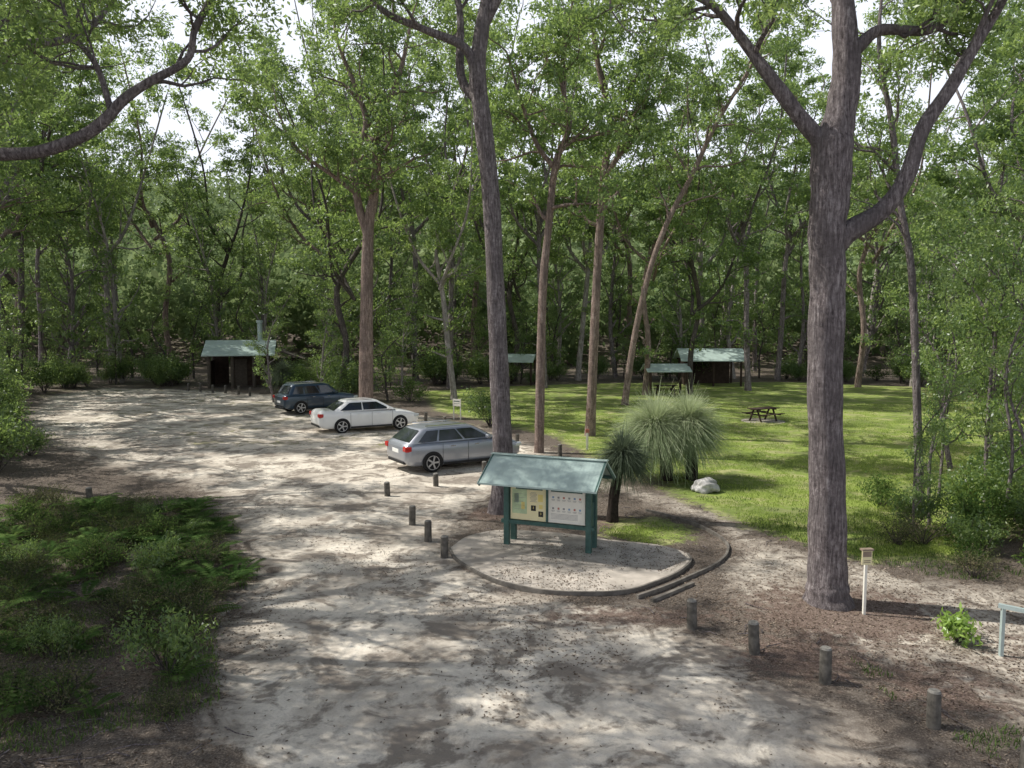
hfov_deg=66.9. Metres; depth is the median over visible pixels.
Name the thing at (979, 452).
shrub
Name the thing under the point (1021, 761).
bollard
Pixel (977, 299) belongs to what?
sapling
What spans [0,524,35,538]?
bracken fern
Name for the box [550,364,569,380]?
shrub
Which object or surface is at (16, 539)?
bracken fern
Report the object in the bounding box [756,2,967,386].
gum tree
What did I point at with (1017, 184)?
gum tree
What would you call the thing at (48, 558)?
bracken fern
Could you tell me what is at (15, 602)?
bracken fern
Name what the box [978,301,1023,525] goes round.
sapling
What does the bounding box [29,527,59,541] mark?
shrub
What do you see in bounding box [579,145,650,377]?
gum tree
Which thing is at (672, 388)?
picnic table
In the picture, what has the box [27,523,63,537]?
shrub
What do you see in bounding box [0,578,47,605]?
bracken fern
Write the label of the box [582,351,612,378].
shrub
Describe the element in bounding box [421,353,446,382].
shrub
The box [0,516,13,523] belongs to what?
bracken fern
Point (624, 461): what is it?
grass tree
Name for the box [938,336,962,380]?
understory tree
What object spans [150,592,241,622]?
bracken fern
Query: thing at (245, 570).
bracken fern
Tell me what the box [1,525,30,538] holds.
bracken fern
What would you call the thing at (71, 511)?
shrub
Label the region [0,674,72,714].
bracken fern
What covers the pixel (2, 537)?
bracken fern
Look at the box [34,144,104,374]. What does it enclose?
gum tree
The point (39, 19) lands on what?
gum tree
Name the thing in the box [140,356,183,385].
shrub
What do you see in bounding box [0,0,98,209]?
gum tree
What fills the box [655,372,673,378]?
shrub
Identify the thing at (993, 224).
sapling
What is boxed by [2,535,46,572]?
shrub
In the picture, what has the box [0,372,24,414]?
shrub
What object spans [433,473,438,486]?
bollard
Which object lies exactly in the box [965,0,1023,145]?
gum tree
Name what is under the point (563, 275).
gum tree
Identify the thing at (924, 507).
shrub
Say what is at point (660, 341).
understory tree
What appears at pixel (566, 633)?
leaf litter
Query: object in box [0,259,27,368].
understory tree
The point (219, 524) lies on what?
bracken fern
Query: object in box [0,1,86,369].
gum tree
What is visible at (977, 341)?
understory tree
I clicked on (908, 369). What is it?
shrub
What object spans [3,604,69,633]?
shrub
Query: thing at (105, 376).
shrub
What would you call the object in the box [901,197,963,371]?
gum tree
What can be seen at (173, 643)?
shrub
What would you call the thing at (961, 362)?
sapling
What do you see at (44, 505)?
shrub
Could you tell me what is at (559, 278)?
gum tree
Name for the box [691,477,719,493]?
boulder
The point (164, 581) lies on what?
bracken fern
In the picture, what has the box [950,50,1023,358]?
gum tree
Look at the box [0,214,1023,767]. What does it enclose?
ground
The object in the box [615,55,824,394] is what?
gum tree
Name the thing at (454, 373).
shrub
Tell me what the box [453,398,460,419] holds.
white notice board
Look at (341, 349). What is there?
understory tree
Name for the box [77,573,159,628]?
shrub
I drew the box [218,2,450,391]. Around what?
gum tree
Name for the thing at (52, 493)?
shrub
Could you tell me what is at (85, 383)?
shrub
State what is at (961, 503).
shrub
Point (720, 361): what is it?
picnic shelter
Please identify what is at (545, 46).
gum tree
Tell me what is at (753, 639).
bollard
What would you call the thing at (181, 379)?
shrub
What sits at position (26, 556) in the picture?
shrub
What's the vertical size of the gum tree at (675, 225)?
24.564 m
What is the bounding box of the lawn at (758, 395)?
[426,382,1023,555]
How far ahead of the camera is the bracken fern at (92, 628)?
11.88 m
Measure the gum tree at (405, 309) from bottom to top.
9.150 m
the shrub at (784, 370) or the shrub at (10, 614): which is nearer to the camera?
the shrub at (10, 614)
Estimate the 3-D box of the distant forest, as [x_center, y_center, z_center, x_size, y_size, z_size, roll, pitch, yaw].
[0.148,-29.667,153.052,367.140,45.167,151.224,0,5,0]
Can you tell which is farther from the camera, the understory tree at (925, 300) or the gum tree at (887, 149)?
the understory tree at (925, 300)
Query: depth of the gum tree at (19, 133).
37.90 m
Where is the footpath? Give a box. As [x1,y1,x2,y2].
[600,481,1023,713]
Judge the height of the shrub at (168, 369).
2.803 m
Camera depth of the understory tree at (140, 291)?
65.02 m
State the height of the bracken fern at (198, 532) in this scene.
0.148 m
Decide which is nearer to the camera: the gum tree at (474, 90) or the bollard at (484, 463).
the gum tree at (474, 90)
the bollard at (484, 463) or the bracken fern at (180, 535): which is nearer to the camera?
the bracken fern at (180, 535)
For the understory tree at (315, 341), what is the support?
on the ground at (218, 722)
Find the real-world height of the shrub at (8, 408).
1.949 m
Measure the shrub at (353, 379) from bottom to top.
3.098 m
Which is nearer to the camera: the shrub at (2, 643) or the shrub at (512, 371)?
the shrub at (2, 643)
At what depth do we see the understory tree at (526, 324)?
64.94 m
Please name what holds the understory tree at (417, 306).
on the ground at (218, 722)
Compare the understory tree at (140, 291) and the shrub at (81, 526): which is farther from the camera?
the understory tree at (140, 291)
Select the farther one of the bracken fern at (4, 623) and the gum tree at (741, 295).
the gum tree at (741, 295)
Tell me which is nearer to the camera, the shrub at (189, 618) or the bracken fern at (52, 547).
the shrub at (189, 618)
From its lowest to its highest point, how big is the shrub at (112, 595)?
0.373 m
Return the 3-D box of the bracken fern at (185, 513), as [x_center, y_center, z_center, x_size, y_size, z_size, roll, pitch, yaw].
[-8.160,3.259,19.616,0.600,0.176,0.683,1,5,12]
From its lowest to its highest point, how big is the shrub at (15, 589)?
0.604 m
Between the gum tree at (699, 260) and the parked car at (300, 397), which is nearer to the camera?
the parked car at (300, 397)
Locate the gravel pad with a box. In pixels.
[451,530,689,590]
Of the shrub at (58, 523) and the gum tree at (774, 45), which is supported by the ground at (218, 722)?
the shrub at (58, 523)
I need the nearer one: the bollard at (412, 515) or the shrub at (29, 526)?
the shrub at (29, 526)
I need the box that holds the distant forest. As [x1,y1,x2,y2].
[1,156,1023,365]
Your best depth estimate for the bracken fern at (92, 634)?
11.49 m
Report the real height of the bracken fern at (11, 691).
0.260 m
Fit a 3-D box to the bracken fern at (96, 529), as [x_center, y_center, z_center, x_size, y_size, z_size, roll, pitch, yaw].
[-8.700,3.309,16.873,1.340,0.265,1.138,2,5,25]
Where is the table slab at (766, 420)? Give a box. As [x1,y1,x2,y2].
[741,418,784,422]
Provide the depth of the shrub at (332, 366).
51.73 m
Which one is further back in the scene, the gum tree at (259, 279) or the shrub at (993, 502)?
the gum tree at (259, 279)
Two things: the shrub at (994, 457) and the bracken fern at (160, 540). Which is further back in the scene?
the shrub at (994, 457)
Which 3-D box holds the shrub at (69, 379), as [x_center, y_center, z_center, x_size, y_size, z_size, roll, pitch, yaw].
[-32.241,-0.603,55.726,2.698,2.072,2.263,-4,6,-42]
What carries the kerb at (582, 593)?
on the ground at (218, 722)
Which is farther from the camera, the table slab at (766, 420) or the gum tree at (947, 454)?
the table slab at (766, 420)
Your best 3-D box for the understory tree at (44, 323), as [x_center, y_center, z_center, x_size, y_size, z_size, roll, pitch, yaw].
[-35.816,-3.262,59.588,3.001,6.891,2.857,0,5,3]
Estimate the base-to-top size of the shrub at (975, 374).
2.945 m
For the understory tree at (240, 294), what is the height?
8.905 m
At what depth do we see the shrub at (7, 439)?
25.01 m
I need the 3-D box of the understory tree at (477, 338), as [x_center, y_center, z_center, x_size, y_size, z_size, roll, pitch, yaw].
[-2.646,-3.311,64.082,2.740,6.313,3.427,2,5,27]
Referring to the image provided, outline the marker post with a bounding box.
[585,429,588,449]
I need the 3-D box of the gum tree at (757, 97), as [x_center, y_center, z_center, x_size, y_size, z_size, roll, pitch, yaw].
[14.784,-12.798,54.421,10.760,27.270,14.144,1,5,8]
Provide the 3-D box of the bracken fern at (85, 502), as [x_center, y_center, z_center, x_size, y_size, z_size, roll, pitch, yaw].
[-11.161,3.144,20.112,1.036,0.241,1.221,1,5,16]
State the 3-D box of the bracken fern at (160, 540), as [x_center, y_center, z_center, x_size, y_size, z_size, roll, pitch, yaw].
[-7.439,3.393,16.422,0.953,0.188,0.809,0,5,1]
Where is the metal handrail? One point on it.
(1004, 607)
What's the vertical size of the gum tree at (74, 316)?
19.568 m
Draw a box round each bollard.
[85,487,92,499]
[384,481,389,496]
[409,505,415,525]
[424,520,431,542]
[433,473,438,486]
[441,535,447,558]
[482,461,486,471]
[558,444,561,456]
[687,598,696,630]
[748,620,759,655]
[819,645,831,684]
[926,688,941,729]
[1018,736,1023,767]
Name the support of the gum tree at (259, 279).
on the ground at (218, 722)
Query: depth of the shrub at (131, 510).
19.64 m
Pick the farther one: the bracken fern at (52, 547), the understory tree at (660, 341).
the understory tree at (660, 341)
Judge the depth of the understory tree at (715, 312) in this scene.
66.66 m
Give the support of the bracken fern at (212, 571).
on the ground at (218, 722)
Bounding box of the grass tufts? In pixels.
[0,492,1023,757]
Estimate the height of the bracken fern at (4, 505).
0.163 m
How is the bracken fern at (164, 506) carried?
on the ground at (218, 722)
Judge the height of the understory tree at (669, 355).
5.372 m
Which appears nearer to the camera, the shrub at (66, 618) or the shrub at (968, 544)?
the shrub at (66, 618)
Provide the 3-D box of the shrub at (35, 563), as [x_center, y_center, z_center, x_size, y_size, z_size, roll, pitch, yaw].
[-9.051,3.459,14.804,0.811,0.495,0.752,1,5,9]
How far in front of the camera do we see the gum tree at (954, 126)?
77.44 m
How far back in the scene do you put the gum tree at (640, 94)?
32.13 m
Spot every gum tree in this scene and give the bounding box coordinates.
[0,0,53,145]
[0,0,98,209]
[0,0,123,363]
[0,0,299,160]
[0,1,73,232]
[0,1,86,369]
[0,1,131,367]
[0,2,85,344]
[0,2,193,379]
[0,42,83,250]
[0,50,51,117]
[0,99,25,388]
[0,115,8,137]
[0,160,23,310]
[0,162,39,397]
[0,170,26,368]
[1,110,68,345]
[15,168,122,386]
[18,49,110,367]
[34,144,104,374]
[46,110,153,382]
[71,2,255,358]
[78,108,159,338]
[132,21,302,359]
[157,169,233,339]
[185,0,400,359]
[200,223,252,339]
[213,176,296,347]
[216,0,397,357]
[218,0,474,397]
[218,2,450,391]
[225,204,301,356]
[242,274,302,402]
[253,32,409,365]
[296,199,384,363]
[299,175,368,354]
[305,0,504,378]
[307,0,512,514]
[311,276,352,381]
[330,152,409,389]
[350,42,540,399]
[350,147,426,371]
[380,254,435,398]
[382,0,539,388]
[403,0,587,366]
[407,15,594,381]
[408,145,481,355]
[433,0,621,387]
[434,148,536,351]
[438,0,659,452]
[502,55,695,380]
[505,215,577,356]
[520,177,593,376]
[538,0,709,436]
[540,5,730,394]
[545,0,1023,611]
[547,0,703,374]
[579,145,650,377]
[611,45,805,347]
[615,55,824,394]
[621,0,807,404]
[635,167,693,379]
[646,0,821,390]
[661,120,771,344]
[702,166,781,378]
[717,159,801,371]
[737,3,900,380]
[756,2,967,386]
[766,163,853,379]
[777,0,993,503]
[799,44,1000,369]
[807,89,933,375]
[864,0,1023,354]
[880,192,954,386]
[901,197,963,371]
[908,235,1005,468]
[913,241,958,349]
[927,99,1021,354]
[927,176,993,380]
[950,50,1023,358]
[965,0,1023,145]
[969,0,1023,239]
[981,254,1023,422]
[984,164,1023,381]
[985,17,1023,109]
[995,0,1023,192]
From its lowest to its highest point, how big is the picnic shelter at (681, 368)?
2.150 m
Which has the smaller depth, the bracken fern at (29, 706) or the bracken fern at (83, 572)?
the bracken fern at (29, 706)
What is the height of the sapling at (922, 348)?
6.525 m
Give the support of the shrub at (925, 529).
on the ground at (218, 722)
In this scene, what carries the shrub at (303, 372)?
on the ground at (218, 722)
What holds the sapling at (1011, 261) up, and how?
on the ground at (218, 722)
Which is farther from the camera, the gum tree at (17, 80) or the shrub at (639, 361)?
the shrub at (639, 361)
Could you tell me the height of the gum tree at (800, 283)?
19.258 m
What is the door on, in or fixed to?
in the toilet hut
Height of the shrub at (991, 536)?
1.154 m
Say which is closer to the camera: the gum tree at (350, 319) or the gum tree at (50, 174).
the gum tree at (50, 174)
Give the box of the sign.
[860,548,873,614]
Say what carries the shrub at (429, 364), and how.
on the ground at (218, 722)
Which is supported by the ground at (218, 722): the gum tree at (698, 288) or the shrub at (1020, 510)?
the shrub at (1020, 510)
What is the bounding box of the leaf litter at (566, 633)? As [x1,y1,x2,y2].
[0,433,1023,767]
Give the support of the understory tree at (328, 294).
on the ground at (218, 722)
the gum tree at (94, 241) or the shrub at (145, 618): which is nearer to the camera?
the shrub at (145, 618)
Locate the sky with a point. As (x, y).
(202, 99)
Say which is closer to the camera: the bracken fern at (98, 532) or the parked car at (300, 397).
the bracken fern at (98, 532)
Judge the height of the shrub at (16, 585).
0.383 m
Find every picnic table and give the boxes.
[654,384,678,394]
[742,406,784,421]
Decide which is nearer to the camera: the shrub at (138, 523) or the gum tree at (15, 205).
the shrub at (138, 523)
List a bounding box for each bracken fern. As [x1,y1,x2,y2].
[0,503,21,509]
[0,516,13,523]
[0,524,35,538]
[0,534,45,551]
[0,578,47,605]
[0,596,36,611]
[0,616,50,633]
[0,620,79,654]
[0,668,74,717]
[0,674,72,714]
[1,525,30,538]
[1,552,55,568]
[6,536,29,543]
[23,540,73,555]
[35,591,75,601]
[41,579,115,603]
[42,630,102,651]
[44,571,83,587]
[45,516,96,527]
[48,566,100,580]
[50,497,102,508]
[50,546,126,566]
[55,498,72,503]
[60,527,100,536]
[60,673,97,693]
[61,537,124,555]
[62,688,123,715]
[66,624,104,643]
[68,526,116,545]
[69,492,121,505]
[71,495,117,511]
[71,531,126,548]
[72,517,107,526]
[82,530,138,544]
[83,527,133,543]
[85,587,133,601]
[91,530,136,541]
[95,499,135,508]
[120,559,195,584]
[124,568,200,596]
[129,533,171,544]
[135,550,195,568]
[137,532,194,546]
[138,567,188,586]
[144,535,185,548]
[145,532,213,547]
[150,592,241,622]
[152,501,190,512]
[152,540,211,558]
[152,653,216,681]
[160,549,217,566]
[163,498,220,511]
[167,496,223,509]
[167,509,221,523]
[172,579,212,595]
[173,518,213,532]
[173,525,210,533]
[177,507,203,516]
[178,503,211,513]
[179,549,246,575]
[184,563,254,590]
[185,530,215,536]
[188,521,232,534]
[190,535,242,555]
[194,514,241,523]
[199,558,265,583]
[214,526,238,533]
[217,546,235,555]
[219,550,246,557]
[220,553,250,564]
[222,564,263,579]
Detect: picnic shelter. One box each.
[508,354,535,385]
[640,364,691,395]
[673,348,743,385]
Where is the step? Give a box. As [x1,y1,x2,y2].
[650,582,694,602]
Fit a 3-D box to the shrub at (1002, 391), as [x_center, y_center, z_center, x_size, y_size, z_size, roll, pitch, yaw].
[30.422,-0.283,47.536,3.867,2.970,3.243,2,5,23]
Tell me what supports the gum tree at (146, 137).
on the ground at (218, 722)
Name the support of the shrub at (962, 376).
on the ground at (218, 722)
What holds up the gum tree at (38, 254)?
on the ground at (218, 722)
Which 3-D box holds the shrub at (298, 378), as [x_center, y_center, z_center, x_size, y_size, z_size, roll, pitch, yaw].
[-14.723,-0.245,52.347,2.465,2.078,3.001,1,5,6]
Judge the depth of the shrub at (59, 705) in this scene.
9.76 m
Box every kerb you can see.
[448,547,691,595]
[636,509,728,598]
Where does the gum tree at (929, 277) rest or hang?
on the ground at (218, 722)
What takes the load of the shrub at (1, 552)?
on the ground at (218, 722)
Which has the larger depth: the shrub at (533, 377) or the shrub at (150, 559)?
the shrub at (533, 377)
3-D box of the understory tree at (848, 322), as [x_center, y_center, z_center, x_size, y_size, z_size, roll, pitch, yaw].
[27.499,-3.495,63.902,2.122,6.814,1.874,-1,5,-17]
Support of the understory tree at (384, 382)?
on the ground at (218, 722)
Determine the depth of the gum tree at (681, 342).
63.37 m
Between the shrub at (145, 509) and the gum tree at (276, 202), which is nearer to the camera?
the shrub at (145, 509)
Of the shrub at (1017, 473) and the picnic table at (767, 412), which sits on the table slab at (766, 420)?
the picnic table at (767, 412)
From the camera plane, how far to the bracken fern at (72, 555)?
15.08 m
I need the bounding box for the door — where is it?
[235,359,247,385]
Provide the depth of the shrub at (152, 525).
16.89 m
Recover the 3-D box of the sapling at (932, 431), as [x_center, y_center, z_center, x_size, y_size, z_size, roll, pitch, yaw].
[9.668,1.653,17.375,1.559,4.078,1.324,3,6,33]
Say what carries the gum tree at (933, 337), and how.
on the ground at (218, 722)
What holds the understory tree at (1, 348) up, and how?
on the ground at (218, 722)
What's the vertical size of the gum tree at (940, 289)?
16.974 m
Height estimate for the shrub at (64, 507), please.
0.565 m
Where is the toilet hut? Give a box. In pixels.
[201,320,305,388]
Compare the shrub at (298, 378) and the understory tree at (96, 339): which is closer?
the shrub at (298, 378)
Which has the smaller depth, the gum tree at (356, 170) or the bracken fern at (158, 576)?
the bracken fern at (158, 576)
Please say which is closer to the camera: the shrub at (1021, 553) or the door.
the shrub at (1021, 553)
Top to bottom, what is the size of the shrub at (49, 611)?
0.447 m
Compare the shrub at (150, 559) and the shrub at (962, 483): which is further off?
the shrub at (962, 483)
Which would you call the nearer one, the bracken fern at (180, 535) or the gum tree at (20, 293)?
the bracken fern at (180, 535)
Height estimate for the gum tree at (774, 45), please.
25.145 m
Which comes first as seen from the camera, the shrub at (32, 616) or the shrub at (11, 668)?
the shrub at (11, 668)
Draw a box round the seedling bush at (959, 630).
[930,601,985,647]
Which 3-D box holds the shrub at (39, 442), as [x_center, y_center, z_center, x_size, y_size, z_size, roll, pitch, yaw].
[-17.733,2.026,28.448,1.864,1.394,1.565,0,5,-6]
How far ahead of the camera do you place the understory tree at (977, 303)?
59.72 m
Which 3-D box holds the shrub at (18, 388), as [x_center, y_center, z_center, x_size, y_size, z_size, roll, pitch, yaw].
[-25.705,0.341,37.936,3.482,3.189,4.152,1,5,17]
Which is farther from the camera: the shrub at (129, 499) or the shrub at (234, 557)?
the shrub at (129, 499)
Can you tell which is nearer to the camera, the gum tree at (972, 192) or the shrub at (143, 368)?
the gum tree at (972, 192)
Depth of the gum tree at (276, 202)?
59.74 m
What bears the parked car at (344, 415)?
on the dirt road
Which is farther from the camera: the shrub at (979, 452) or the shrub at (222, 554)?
the shrub at (979, 452)
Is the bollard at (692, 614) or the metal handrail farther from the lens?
the bollard at (692, 614)
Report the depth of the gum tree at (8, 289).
50.50 m
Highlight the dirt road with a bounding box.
[33,388,981,767]
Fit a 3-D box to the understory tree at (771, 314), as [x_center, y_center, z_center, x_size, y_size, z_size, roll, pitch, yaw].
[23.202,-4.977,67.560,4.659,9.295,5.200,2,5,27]
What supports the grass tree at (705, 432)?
on the lawn at (758, 395)
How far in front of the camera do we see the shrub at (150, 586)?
13.74 m
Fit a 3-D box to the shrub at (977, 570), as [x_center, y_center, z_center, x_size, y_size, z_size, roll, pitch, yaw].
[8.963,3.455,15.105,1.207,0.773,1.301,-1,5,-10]
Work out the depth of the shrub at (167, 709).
9.73 m
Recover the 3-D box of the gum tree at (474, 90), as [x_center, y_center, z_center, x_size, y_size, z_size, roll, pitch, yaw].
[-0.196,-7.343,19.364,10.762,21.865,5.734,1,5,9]
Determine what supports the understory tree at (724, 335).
on the ground at (218, 722)
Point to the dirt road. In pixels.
(319, 684)
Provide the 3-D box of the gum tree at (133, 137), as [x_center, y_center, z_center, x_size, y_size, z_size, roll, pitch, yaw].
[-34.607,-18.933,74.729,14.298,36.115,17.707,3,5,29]
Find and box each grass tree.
[579,420,671,522]
[597,381,711,487]
[648,376,741,481]
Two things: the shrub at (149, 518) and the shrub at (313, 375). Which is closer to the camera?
the shrub at (149, 518)
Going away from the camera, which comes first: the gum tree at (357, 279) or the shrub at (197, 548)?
the shrub at (197, 548)
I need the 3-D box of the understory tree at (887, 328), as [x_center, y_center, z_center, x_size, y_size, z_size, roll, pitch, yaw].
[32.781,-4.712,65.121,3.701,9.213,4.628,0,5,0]
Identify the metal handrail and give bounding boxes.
[998,603,1023,656]
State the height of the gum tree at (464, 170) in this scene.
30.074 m
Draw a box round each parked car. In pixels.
[273,381,357,413]
[309,397,418,432]
[385,419,520,471]
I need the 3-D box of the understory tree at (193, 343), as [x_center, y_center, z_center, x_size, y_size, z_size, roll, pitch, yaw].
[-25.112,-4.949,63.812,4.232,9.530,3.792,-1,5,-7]
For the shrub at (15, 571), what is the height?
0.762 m
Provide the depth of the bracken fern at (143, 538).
16.61 m
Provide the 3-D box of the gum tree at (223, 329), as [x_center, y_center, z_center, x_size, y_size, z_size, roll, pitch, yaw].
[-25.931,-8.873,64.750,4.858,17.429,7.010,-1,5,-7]
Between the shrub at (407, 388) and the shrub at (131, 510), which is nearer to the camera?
the shrub at (131, 510)
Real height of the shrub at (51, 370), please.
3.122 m
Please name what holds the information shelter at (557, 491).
on the gravel pad
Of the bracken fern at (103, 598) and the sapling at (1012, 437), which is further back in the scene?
the sapling at (1012, 437)
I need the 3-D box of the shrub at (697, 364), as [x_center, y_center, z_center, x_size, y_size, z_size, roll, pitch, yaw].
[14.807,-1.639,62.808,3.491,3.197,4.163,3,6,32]
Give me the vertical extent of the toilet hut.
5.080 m
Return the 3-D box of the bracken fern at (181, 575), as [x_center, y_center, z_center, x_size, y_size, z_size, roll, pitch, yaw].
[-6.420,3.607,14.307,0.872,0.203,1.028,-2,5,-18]
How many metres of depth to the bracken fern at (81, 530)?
16.95 m
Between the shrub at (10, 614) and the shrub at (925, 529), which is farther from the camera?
the shrub at (925, 529)
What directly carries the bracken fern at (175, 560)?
on the ground at (218, 722)
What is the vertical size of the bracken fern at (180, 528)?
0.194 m
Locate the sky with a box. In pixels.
[2,0,1023,225]
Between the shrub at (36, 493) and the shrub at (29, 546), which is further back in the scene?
the shrub at (36, 493)
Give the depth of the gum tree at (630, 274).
66.91 m
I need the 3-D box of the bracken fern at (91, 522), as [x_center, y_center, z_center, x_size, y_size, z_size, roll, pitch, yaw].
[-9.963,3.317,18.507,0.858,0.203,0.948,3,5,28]
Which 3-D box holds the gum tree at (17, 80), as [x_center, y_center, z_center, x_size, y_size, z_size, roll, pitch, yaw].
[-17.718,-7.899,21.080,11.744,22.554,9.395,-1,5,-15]
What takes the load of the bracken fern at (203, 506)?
on the ground at (218, 722)
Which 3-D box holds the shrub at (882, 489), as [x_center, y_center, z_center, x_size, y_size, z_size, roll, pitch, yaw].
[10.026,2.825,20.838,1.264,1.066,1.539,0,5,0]
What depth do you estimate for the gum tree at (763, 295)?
74.21 m
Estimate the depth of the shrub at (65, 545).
16.01 m
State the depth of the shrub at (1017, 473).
19.64 m
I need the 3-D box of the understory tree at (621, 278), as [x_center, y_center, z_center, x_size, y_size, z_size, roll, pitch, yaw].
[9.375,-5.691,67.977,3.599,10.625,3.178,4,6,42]
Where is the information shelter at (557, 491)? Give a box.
[477,452,615,553]
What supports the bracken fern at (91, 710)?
on the ground at (218, 722)
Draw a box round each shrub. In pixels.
[0,362,33,407]
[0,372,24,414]
[0,391,34,429]
[0,401,45,471]
[0,510,72,540]
[0,515,33,533]
[0,546,14,567]
[0,553,55,592]
[0,567,51,602]
[0,578,34,598]
[0,596,31,634]
[0,619,51,657]
[0,634,112,720]
[0,644,57,701]
[1,369,27,400]
[1,541,57,577]
[2,492,58,525]
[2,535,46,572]
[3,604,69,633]
[6,357,24,383]
[7,481,53,507]
[11,494,37,508]
[11,607,85,658]
[12,424,55,455]
[12,593,75,627]
[12,603,97,633]
[17,348,81,392]
[17,556,55,572]
[18,497,67,514]
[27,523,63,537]
[29,513,75,537]
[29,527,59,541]
[30,503,86,524]
[37,480,75,506]
[40,527,79,546]
[49,499,80,513]
[51,531,129,576]
[53,362,83,388]
[54,535,88,556]
[60,514,118,535]
[61,358,95,387]
[71,528,132,568]
[74,544,129,573]
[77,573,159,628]
[81,372,96,386]
[87,497,135,514]
[88,583,142,608]
[96,361,127,383]
[98,594,190,643]
[101,351,138,380]
[104,499,138,513]
[104,597,221,675]
[106,548,132,562]
[114,562,163,595]
[114,574,184,617]
[119,489,165,507]
[120,677,200,724]
[121,507,182,533]
[124,528,180,572]
[124,576,165,594]
[129,526,164,541]
[130,510,181,526]
[132,499,156,516]
[133,508,182,541]
[134,348,179,384]
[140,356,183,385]
[144,598,223,648]
[146,350,192,385]
[151,373,173,386]
[153,576,226,626]
[161,356,194,384]
[168,528,230,569]
[177,510,226,526]
[182,517,208,532]
[183,569,237,608]
[192,527,229,545]
[213,546,231,562]
[222,553,246,565]
[257,355,302,392]
[273,354,312,372]
[273,365,313,384]
[291,365,311,380]
[303,355,337,381]
[307,357,340,381]
[313,356,351,384]
[319,352,383,394]
[387,376,430,402]
[413,346,461,384]
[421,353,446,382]
[433,352,468,383]
[435,361,463,382]
[459,349,489,383]
[461,384,513,425]
[509,363,520,379]
[523,368,535,384]
[547,357,567,380]
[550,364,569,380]
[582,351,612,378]
[633,349,665,377]
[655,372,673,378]
[673,345,708,373]
[773,357,796,378]
[787,361,806,380]
[843,359,856,381]
[851,470,910,507]
[863,363,892,380]
[863,511,928,544]
[884,503,960,546]
[885,482,952,527]
[889,360,907,381]
[894,345,942,385]
[931,487,1019,540]
[932,460,1008,505]
[940,504,1011,553]
[943,530,992,563]
[945,541,1012,579]
[949,366,974,390]
[951,475,1023,539]
[959,431,1023,494]
[961,357,1016,392]
[965,442,1023,519]
[969,428,1021,468]
[976,367,1022,396]
[995,486,1023,530]
[1012,544,1023,567]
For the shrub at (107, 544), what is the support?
on the ground at (218, 722)
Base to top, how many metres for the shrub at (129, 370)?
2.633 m
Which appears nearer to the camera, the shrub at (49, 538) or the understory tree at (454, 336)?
the shrub at (49, 538)
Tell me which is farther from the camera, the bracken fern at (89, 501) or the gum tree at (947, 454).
the gum tree at (947, 454)
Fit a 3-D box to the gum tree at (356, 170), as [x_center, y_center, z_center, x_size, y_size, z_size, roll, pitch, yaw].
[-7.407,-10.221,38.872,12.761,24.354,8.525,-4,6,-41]
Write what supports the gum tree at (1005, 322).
on the ground at (218, 722)
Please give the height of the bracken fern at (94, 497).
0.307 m
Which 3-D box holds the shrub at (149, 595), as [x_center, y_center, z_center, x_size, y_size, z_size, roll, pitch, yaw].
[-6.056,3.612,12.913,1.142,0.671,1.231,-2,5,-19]
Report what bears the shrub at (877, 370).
on the ground at (218, 722)
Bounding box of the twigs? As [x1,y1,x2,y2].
[0,491,1023,767]
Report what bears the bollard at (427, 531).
on the ground at (218, 722)
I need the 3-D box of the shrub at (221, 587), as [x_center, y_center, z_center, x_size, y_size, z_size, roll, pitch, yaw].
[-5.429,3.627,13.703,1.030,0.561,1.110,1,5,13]
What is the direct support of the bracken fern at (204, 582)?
on the ground at (218, 722)
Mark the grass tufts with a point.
(210, 698)
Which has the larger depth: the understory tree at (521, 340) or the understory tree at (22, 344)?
the understory tree at (521, 340)
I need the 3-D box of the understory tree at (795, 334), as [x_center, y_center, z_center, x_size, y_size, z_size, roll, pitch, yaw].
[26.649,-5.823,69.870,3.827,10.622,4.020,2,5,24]
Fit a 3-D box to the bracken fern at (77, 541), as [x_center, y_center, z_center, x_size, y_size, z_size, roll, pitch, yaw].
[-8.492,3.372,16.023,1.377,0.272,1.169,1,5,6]
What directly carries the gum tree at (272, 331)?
on the ground at (218, 722)
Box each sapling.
[873,278,958,492]
[895,210,1012,462]
[900,264,1008,524]
[902,368,985,534]
[911,207,1023,456]
[935,210,1023,501]
[947,184,1023,444]
[974,274,1023,498]
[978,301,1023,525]
[983,233,1023,347]
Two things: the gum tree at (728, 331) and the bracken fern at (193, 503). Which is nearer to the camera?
the bracken fern at (193, 503)
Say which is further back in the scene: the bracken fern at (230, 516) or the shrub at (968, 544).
the bracken fern at (230, 516)
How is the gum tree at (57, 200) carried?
on the ground at (218, 722)
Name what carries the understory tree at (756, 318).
on the ground at (218, 722)
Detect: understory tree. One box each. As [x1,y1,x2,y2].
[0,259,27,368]
[0,311,18,399]
[0,319,10,400]
[0,341,21,394]
[1,305,25,386]
[2,306,39,391]
[18,297,61,364]
[80,266,123,373]
[101,262,156,377]
[102,300,147,384]
[140,291,175,383]
[180,266,234,378]
[224,275,261,360]
[299,331,340,380]
[315,297,359,367]
[319,273,357,364]
[358,322,405,401]
[373,305,400,392]
[376,326,399,387]
[388,281,430,383]
[435,276,466,383]
[462,306,488,378]
[504,279,550,378]
[508,319,532,383]
[523,260,568,363]
[546,271,591,378]
[601,262,641,365]
[613,333,638,378]
[642,293,675,374]
[654,318,679,379]
[704,283,730,347]
[711,290,741,347]
[738,294,778,377]
[751,277,806,362]
[785,260,809,365]
[843,304,856,362]
[874,272,932,379]
[881,283,910,382]
[919,293,945,372]
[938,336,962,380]
[953,297,990,376]
[961,262,999,365]
[976,293,1016,355]
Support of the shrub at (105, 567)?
on the ground at (218, 722)

